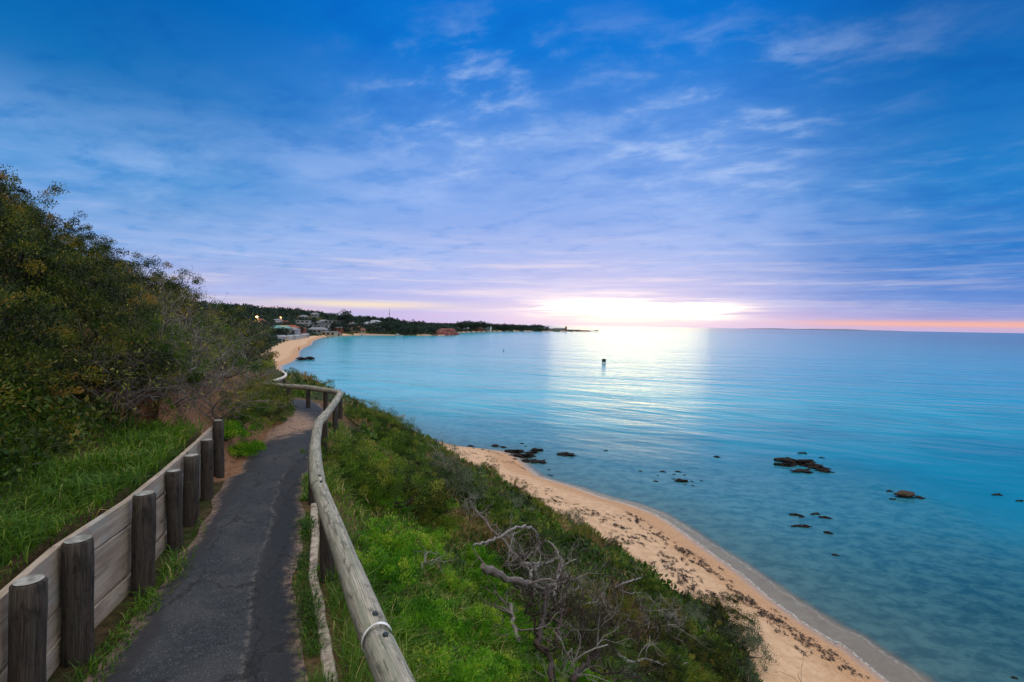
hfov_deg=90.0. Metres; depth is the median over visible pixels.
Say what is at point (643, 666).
leafy shrub
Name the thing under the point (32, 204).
leafy shrub
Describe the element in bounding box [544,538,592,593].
dead bush
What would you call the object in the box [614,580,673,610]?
dead branch
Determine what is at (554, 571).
dead branch
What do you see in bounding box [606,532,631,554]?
leafy shrub
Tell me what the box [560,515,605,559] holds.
bare bush
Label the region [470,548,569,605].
dead branch
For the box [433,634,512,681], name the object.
weed clump
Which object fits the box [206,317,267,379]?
dead bush
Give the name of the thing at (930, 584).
sea
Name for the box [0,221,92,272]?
leafy shrub
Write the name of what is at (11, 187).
leafy shrub
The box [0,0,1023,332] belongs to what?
sky
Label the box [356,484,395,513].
weed clump
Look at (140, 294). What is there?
twiggy shrub
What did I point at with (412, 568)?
weed clump
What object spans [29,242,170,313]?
leafy shrub
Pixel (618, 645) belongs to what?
leafy shrub
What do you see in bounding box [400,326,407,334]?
tree
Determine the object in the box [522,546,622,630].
bare bush
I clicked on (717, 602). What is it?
leafy shrub
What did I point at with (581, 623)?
bare bush
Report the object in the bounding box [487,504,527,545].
leafy shrub
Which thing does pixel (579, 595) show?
leafy shrub
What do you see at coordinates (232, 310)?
leafy shrub
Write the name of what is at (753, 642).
saltbush
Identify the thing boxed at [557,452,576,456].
rock
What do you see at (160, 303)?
twiggy shrub
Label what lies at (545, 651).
dead branch
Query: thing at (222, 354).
dead bush
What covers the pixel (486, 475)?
leafy shrub
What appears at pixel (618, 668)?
bare bush
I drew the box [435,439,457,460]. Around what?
leafy shrub
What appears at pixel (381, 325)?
tree
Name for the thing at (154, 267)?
leafy shrub
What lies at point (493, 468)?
leafy shrub
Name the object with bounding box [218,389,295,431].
leafy shrub
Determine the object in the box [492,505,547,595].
dead bush
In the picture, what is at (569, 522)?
leafy shrub
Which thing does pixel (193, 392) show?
twiggy shrub
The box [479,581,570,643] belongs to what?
dead branch
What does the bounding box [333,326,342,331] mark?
house
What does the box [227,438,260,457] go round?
weed clump
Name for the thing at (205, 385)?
dead bush
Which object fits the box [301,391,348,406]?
leafy shrub
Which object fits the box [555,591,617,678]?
bare bush
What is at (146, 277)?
dead bush
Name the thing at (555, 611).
bare bush
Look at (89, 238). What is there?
leafy shrub
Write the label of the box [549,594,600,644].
leafy shrub
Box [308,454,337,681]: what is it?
kerb
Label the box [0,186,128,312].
leafy shrub
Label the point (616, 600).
dead bush
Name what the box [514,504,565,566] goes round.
bare bush
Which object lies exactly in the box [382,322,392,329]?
tree
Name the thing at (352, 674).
grass
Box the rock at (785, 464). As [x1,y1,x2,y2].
[774,462,796,466]
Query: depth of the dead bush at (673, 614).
13.53 m
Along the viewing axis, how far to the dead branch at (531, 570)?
9.26 m
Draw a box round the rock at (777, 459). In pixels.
[774,457,792,462]
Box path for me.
[83,378,323,681]
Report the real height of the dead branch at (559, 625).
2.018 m
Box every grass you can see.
[0,352,213,681]
[61,511,205,681]
[278,422,353,681]
[306,420,613,681]
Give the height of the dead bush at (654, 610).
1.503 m
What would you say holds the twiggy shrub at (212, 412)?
on the hillside
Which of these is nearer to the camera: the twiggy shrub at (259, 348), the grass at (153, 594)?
the grass at (153, 594)
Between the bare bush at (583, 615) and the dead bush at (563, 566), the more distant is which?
the dead bush at (563, 566)
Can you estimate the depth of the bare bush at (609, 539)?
20.71 m
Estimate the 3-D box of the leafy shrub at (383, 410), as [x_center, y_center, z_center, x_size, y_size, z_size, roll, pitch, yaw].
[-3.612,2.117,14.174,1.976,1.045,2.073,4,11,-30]
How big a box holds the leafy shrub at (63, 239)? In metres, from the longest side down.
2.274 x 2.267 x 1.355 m
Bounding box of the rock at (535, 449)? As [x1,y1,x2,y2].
[530,448,542,450]
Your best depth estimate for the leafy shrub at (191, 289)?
12.16 m
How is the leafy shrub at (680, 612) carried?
on the hillside
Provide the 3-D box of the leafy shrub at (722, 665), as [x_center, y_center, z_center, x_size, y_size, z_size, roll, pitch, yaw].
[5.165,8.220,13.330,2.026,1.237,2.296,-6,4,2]
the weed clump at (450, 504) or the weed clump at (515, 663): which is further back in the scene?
the weed clump at (450, 504)
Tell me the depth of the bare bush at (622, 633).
10.18 m
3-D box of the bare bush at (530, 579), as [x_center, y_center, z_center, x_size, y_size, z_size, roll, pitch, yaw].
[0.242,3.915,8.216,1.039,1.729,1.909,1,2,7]
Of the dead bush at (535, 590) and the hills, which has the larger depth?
the hills
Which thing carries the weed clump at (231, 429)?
on the hillside
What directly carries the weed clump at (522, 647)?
on the hillside
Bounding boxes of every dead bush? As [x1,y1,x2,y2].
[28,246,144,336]
[104,334,239,425]
[128,297,223,348]
[129,251,169,299]
[135,297,223,380]
[168,296,239,376]
[188,320,242,390]
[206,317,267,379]
[230,347,278,384]
[421,429,452,488]
[452,477,492,520]
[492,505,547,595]
[518,561,572,637]
[523,607,636,681]
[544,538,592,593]
[546,559,594,612]
[559,579,609,635]
[577,566,619,615]
[591,565,643,624]
[613,586,711,650]
[628,594,682,638]
[657,590,690,641]
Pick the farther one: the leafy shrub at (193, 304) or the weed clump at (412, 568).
the leafy shrub at (193, 304)
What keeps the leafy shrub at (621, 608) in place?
on the hillside
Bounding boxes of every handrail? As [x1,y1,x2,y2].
[263,383,415,681]
[271,371,286,382]
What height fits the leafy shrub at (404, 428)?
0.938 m
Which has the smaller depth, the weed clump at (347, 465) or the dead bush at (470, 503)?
the weed clump at (347, 465)
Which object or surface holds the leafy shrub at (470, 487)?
on the hillside
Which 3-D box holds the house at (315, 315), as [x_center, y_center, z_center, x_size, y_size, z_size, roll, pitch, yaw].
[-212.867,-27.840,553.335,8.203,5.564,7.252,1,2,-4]
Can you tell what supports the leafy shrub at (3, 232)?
on the hillside
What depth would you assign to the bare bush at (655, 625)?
11.83 m
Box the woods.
[184,300,548,351]
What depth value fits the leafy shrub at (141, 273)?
10.17 m
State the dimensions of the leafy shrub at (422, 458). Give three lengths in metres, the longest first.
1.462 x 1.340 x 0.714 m
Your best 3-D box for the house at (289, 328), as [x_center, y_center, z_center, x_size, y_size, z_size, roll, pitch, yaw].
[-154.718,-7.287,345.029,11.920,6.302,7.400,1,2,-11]
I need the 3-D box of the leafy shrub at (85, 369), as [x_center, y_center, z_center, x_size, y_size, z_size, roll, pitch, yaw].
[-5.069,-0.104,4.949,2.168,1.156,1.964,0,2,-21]
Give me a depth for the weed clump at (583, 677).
6.63 m
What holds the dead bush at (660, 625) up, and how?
on the hillside
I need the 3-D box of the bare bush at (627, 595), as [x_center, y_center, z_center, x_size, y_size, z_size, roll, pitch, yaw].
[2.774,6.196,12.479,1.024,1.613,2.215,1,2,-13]
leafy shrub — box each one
[0,164,64,228]
[0,170,82,248]
[0,174,24,213]
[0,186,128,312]
[0,202,58,254]
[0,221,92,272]
[0,221,142,320]
[0,276,202,395]
[0,277,113,397]
[0,280,80,387]
[0,379,26,411]
[1,188,36,216]
[19,203,72,247]
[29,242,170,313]
[45,210,125,265]
[70,311,220,385]
[73,271,200,345]
[75,251,156,296]
[110,258,172,295]
[130,255,201,315]
[140,268,211,316]
[148,277,204,313]
[160,284,236,340]
[168,314,273,376]
[198,300,258,344]
[208,304,279,379]
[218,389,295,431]
[227,368,291,414]
[247,380,296,424]
[280,368,300,377]
[299,425,395,468]
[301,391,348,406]
[321,431,444,517]
[343,399,390,425]
[345,399,414,429]
[360,417,429,458]
[370,459,456,517]
[371,416,422,445]
[389,417,421,445]
[397,444,443,478]
[398,487,467,540]
[419,442,450,463]
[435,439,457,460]
[446,467,486,501]
[463,464,492,484]
[464,468,499,498]
[469,487,511,522]
[474,458,501,475]
[483,465,511,486]
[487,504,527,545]
[508,477,527,491]
[514,517,553,550]
[518,489,548,506]
[527,499,561,523]
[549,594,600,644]
[552,584,597,618]
[555,607,638,664]
[556,563,597,596]
[557,514,575,528]
[558,645,639,681]
[565,521,593,543]
[579,522,596,537]
[596,547,634,573]
[597,586,639,628]
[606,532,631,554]
[607,636,667,681]
[623,592,661,623]
[628,567,669,598]
[634,646,684,681]
[637,607,683,654]
[637,632,722,681]
[656,589,696,634]
[666,623,715,677]
[682,661,730,681]
[683,636,736,681]
[684,618,749,681]
[690,589,760,648]
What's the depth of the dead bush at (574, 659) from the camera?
6.11 m
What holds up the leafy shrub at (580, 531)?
on the hillside
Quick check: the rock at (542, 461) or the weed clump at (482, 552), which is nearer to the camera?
the weed clump at (482, 552)
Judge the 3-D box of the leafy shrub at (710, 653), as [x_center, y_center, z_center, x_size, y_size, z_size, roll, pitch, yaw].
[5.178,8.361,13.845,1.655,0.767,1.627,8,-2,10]
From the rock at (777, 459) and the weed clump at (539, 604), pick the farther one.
the rock at (777, 459)
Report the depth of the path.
3.63 m
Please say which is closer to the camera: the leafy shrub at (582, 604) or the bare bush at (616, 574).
the leafy shrub at (582, 604)
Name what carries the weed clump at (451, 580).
on the hillside
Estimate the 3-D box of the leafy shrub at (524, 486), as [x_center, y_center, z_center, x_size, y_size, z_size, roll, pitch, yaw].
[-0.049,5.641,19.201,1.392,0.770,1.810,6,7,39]
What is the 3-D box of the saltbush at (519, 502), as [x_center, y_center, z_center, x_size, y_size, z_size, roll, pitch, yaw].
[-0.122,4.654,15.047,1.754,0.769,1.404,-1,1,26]
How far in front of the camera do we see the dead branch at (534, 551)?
10.07 m
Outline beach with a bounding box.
[261,330,933,681]
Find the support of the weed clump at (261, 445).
on the hillside
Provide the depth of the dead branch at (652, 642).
9.56 m
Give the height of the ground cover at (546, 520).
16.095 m
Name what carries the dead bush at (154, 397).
on the hillside
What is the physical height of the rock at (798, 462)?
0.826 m
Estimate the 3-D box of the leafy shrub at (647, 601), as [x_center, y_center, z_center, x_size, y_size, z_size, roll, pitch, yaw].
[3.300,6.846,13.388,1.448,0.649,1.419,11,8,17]
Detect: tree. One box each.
[274,327,288,334]
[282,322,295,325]
[332,309,354,323]
[335,322,348,329]
[352,324,362,331]
[375,322,384,328]
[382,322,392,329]
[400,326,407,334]
[462,321,472,330]
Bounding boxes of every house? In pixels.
[277,325,291,333]
[292,327,300,334]
[296,320,311,324]
[308,327,328,333]
[311,313,318,317]
[312,324,331,330]
[321,331,337,336]
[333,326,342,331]
[358,328,365,332]
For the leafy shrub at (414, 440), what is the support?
on the hillside
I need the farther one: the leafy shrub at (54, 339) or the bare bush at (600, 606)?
the bare bush at (600, 606)
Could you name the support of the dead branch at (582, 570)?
on the hillside
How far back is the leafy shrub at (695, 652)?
12.73 m
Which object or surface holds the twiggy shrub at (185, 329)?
on the hillside
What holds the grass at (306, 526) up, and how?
on the hillside
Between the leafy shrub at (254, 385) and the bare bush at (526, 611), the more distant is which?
the leafy shrub at (254, 385)
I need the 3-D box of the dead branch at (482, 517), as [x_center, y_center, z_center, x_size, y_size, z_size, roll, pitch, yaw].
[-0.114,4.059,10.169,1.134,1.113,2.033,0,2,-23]
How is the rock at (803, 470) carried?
in the sea
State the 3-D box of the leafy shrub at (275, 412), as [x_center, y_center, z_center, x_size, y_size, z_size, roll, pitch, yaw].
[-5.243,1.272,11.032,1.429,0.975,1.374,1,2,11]
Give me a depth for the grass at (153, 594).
3.35 m
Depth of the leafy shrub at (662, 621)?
12.50 m
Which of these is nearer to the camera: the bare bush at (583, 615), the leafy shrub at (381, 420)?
the bare bush at (583, 615)
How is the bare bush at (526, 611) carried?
on the hillside
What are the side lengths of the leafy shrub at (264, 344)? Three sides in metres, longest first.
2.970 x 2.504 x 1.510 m
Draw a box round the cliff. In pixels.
[433,328,459,334]
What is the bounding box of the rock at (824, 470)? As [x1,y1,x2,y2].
[815,468,834,472]
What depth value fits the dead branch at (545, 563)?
10.62 m
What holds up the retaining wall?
on the hillside
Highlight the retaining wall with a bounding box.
[0,419,224,681]
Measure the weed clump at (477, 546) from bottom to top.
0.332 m
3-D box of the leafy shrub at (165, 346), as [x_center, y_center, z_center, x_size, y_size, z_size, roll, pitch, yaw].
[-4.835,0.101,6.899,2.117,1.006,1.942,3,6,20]
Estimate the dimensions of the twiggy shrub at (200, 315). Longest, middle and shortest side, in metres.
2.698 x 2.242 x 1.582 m
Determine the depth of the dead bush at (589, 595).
11.34 m
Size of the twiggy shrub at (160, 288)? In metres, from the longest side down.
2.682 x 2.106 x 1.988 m
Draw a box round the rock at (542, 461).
[530,459,546,463]
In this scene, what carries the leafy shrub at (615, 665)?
on the hillside
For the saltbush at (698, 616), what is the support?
on the hillside
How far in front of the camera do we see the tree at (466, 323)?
714.59 m
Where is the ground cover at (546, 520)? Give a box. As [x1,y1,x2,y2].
[0,224,763,681]
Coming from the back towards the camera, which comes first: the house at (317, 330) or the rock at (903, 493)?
the house at (317, 330)
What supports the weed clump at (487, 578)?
on the hillside
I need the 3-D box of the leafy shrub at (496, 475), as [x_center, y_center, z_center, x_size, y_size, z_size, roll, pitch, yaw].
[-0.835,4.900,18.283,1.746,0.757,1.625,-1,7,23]
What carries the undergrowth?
on the hillside
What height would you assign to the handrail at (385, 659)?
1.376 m
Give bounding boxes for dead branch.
[412,541,461,575]
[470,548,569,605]
[471,506,548,568]
[472,524,544,549]
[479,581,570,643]
[509,531,564,570]
[518,557,545,588]
[520,532,566,575]
[521,589,581,681]
[532,540,575,599]
[538,545,577,644]
[545,544,610,587]
[561,619,645,681]
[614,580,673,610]
[614,635,686,667]
[615,558,671,587]
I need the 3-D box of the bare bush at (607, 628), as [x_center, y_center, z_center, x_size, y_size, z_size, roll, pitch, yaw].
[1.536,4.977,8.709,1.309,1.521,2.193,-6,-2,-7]
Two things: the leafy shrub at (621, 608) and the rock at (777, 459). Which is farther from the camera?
the rock at (777, 459)
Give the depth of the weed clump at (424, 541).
6.10 m
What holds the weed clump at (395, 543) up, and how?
on the hillside
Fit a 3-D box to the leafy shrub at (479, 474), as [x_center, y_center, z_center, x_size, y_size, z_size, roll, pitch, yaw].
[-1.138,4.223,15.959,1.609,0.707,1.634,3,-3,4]
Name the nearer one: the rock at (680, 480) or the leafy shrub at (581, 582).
the leafy shrub at (581, 582)
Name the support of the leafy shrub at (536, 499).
on the hillside
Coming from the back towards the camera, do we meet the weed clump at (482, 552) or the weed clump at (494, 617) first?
the weed clump at (482, 552)
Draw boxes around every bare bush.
[493,562,609,671]
[503,517,551,569]
[503,531,557,622]
[509,575,581,681]
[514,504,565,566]
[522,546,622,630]
[525,564,633,657]
[533,587,613,659]
[542,587,673,681]
[546,566,618,664]
[550,569,635,640]
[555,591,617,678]
[557,537,601,597]
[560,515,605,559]
[569,587,640,677]
[573,581,646,644]
[574,546,656,615]
[579,581,646,660]
[593,530,619,555]
[606,569,645,641]
[606,598,666,653]
[615,612,661,675]
[641,610,699,653]
[677,578,697,608]
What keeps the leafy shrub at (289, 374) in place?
on the hillside
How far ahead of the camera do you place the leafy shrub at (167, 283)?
11.08 m
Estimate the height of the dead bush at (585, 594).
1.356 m
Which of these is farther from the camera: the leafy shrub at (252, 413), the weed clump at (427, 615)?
the leafy shrub at (252, 413)
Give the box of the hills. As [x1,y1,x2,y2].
[745,328,913,331]
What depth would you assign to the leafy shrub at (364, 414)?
13.15 m
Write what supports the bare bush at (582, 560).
on the hillside
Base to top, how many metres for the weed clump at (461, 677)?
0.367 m
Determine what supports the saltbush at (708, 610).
on the hillside
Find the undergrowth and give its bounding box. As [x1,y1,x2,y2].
[0,242,752,681]
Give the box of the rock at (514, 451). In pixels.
[504,449,525,453]
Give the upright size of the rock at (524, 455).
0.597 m
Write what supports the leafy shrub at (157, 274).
on the hillside
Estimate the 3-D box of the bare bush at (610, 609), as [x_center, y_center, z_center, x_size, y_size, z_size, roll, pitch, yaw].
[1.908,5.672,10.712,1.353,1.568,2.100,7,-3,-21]
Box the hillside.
[0,262,758,681]
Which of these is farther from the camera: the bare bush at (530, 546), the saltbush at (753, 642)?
the saltbush at (753, 642)
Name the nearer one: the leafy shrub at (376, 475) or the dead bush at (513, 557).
the leafy shrub at (376, 475)
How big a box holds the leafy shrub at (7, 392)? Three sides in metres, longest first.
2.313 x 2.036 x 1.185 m
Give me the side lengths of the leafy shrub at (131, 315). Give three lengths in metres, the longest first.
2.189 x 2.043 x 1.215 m
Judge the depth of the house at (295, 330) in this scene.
350.01 m
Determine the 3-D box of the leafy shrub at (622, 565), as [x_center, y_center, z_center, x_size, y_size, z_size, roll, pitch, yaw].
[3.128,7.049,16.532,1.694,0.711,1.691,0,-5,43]
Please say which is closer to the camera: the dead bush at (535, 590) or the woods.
the dead bush at (535, 590)
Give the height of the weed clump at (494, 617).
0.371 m
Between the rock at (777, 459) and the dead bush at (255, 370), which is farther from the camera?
the rock at (777, 459)
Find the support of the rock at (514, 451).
on the beach
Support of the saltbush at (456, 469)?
on the hillside
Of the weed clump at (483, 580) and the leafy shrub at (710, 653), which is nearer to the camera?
the weed clump at (483, 580)
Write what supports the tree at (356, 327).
on the hillside
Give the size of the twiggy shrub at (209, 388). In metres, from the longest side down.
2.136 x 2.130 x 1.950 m
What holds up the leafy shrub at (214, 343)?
on the hillside
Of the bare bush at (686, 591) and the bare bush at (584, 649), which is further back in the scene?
the bare bush at (686, 591)
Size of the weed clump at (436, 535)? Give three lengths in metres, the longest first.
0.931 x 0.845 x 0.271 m
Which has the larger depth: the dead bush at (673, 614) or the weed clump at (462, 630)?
the dead bush at (673, 614)
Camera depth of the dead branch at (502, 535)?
10.25 m
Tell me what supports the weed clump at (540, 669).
on the hillside
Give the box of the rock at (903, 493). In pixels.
[894,490,915,496]
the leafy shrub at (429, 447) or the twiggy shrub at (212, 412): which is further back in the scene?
the leafy shrub at (429, 447)
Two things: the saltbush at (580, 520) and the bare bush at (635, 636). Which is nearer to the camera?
the bare bush at (635, 636)
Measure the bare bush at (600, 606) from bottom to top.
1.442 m
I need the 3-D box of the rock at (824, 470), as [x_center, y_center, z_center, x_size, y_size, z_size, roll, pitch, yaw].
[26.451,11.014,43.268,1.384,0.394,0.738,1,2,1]
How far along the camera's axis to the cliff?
512.52 m
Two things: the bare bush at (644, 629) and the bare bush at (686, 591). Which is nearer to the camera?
the bare bush at (644, 629)
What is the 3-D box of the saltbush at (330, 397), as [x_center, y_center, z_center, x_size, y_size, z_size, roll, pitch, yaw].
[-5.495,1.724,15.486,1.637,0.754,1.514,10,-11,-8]
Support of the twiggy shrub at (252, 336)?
on the hillside
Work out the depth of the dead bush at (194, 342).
7.57 m
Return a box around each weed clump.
[217,417,263,441]
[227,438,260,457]
[233,437,266,451]
[308,541,416,596]
[340,459,366,473]
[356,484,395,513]
[356,509,424,569]
[380,550,423,590]
[382,586,462,660]
[386,496,409,514]
[387,524,449,568]
[402,591,458,636]
[405,641,496,681]
[419,525,455,558]
[423,497,458,515]
[431,564,477,594]
[432,515,460,533]
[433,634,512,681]
[439,610,481,648]
[453,592,519,645]
[455,542,501,568]
[459,566,510,605]
[462,542,490,568]
[465,564,501,586]
[483,649,533,681]
[495,597,549,649]
[495,621,533,659]
[516,597,550,623]
[528,656,570,681]
[542,614,570,649]
[551,654,613,681]
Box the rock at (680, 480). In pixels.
[675,478,687,481]
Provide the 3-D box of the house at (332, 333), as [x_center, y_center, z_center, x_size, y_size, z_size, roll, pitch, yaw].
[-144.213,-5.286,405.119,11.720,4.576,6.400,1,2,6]
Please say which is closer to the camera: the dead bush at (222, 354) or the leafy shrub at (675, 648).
the dead bush at (222, 354)
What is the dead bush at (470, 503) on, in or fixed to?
on the hillside
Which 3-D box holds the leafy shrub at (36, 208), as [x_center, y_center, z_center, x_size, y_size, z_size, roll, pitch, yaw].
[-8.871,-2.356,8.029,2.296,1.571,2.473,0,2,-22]
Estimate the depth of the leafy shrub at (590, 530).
20.42 m
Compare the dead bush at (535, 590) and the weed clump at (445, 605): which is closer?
the weed clump at (445, 605)
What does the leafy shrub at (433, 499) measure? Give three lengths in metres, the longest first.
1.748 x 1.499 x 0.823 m
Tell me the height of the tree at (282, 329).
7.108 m
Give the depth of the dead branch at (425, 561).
5.47 m
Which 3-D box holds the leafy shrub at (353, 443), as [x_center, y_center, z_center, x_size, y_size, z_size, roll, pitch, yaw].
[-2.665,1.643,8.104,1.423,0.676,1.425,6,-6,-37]
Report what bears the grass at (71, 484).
on the hillside
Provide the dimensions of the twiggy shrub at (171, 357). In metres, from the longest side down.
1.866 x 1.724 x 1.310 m
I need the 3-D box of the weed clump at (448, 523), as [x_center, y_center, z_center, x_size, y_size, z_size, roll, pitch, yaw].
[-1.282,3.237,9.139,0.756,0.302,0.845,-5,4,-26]
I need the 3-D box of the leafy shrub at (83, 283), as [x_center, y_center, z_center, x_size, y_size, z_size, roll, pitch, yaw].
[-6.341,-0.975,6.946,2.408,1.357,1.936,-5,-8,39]
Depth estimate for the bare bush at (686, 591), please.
17.69 m
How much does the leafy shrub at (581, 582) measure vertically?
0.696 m
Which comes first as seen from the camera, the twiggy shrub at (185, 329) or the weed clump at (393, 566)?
the weed clump at (393, 566)
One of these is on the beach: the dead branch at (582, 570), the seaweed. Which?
the seaweed
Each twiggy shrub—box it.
[18,319,229,418]
[71,294,228,367]
[83,252,226,340]
[84,286,191,415]
[86,284,219,420]
[92,316,238,421]
[106,259,193,333]
[128,313,279,437]
[138,267,239,333]
[157,288,277,350]
[159,294,227,376]
[163,297,269,381]
[175,355,305,424]
[226,309,281,381]
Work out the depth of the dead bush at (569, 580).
10.90 m
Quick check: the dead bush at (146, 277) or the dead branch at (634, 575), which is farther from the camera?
the dead branch at (634, 575)
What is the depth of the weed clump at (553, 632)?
7.82 m
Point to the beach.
(863, 655)
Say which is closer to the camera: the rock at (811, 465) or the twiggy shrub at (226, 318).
the twiggy shrub at (226, 318)
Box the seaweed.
[455,449,869,678]
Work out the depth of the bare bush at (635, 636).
10.64 m
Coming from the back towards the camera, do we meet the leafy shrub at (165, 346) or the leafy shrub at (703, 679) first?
the leafy shrub at (703, 679)
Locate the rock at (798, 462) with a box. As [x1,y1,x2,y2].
[781,459,812,465]
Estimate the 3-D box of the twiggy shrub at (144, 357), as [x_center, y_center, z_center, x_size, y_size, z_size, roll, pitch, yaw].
[-4.679,0.079,6.384,1.179,1.643,1.807,-1,2,-39]
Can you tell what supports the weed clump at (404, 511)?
on the hillside
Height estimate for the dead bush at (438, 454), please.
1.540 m
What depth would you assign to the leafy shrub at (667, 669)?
10.35 m
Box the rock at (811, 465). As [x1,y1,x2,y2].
[800,462,830,468]
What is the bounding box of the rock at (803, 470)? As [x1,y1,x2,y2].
[790,469,813,473]
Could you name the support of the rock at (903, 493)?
in the sea
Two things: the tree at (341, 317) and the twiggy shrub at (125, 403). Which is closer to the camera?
the twiggy shrub at (125, 403)
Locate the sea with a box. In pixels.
[282,324,1023,681]
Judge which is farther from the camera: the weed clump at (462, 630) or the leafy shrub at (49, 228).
the leafy shrub at (49, 228)
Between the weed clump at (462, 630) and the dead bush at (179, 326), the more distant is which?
the dead bush at (179, 326)
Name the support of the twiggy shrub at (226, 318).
on the hillside
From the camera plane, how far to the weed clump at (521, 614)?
6.77 m
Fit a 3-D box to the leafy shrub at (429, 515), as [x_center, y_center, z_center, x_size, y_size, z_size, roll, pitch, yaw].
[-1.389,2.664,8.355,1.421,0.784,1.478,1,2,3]
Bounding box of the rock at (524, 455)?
[513,453,536,457]
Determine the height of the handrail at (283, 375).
1.103 m
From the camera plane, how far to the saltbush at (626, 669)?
7.95 m
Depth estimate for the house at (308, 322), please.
466.26 m
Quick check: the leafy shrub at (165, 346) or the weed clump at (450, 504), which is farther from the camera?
the weed clump at (450, 504)
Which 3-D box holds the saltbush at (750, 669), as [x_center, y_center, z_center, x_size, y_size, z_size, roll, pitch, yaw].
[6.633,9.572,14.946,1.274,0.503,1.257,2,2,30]
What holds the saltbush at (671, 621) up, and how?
on the hillside
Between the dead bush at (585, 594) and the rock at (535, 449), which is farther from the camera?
the rock at (535, 449)
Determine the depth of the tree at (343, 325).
457.89 m
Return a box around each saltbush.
[304,385,359,408]
[422,443,492,502]
[499,489,535,510]
[554,506,583,523]
[595,652,643,681]
[658,610,685,637]
[673,599,712,630]
[702,603,732,625]
[717,619,776,673]
[730,657,763,681]
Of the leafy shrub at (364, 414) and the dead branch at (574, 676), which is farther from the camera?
the leafy shrub at (364, 414)
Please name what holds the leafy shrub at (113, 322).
on the hillside
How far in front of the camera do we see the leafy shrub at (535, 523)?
12.69 m
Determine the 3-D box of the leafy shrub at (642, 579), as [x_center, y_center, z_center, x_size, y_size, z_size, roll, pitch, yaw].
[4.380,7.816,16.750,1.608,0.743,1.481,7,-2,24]
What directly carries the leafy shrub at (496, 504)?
on the hillside
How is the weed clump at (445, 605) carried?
on the hillside
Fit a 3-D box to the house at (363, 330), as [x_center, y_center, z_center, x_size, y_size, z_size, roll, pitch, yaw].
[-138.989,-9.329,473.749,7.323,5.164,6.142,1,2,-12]
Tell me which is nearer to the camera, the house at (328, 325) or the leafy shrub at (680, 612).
the leafy shrub at (680, 612)
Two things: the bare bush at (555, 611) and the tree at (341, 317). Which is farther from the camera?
the tree at (341, 317)
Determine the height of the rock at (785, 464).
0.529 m

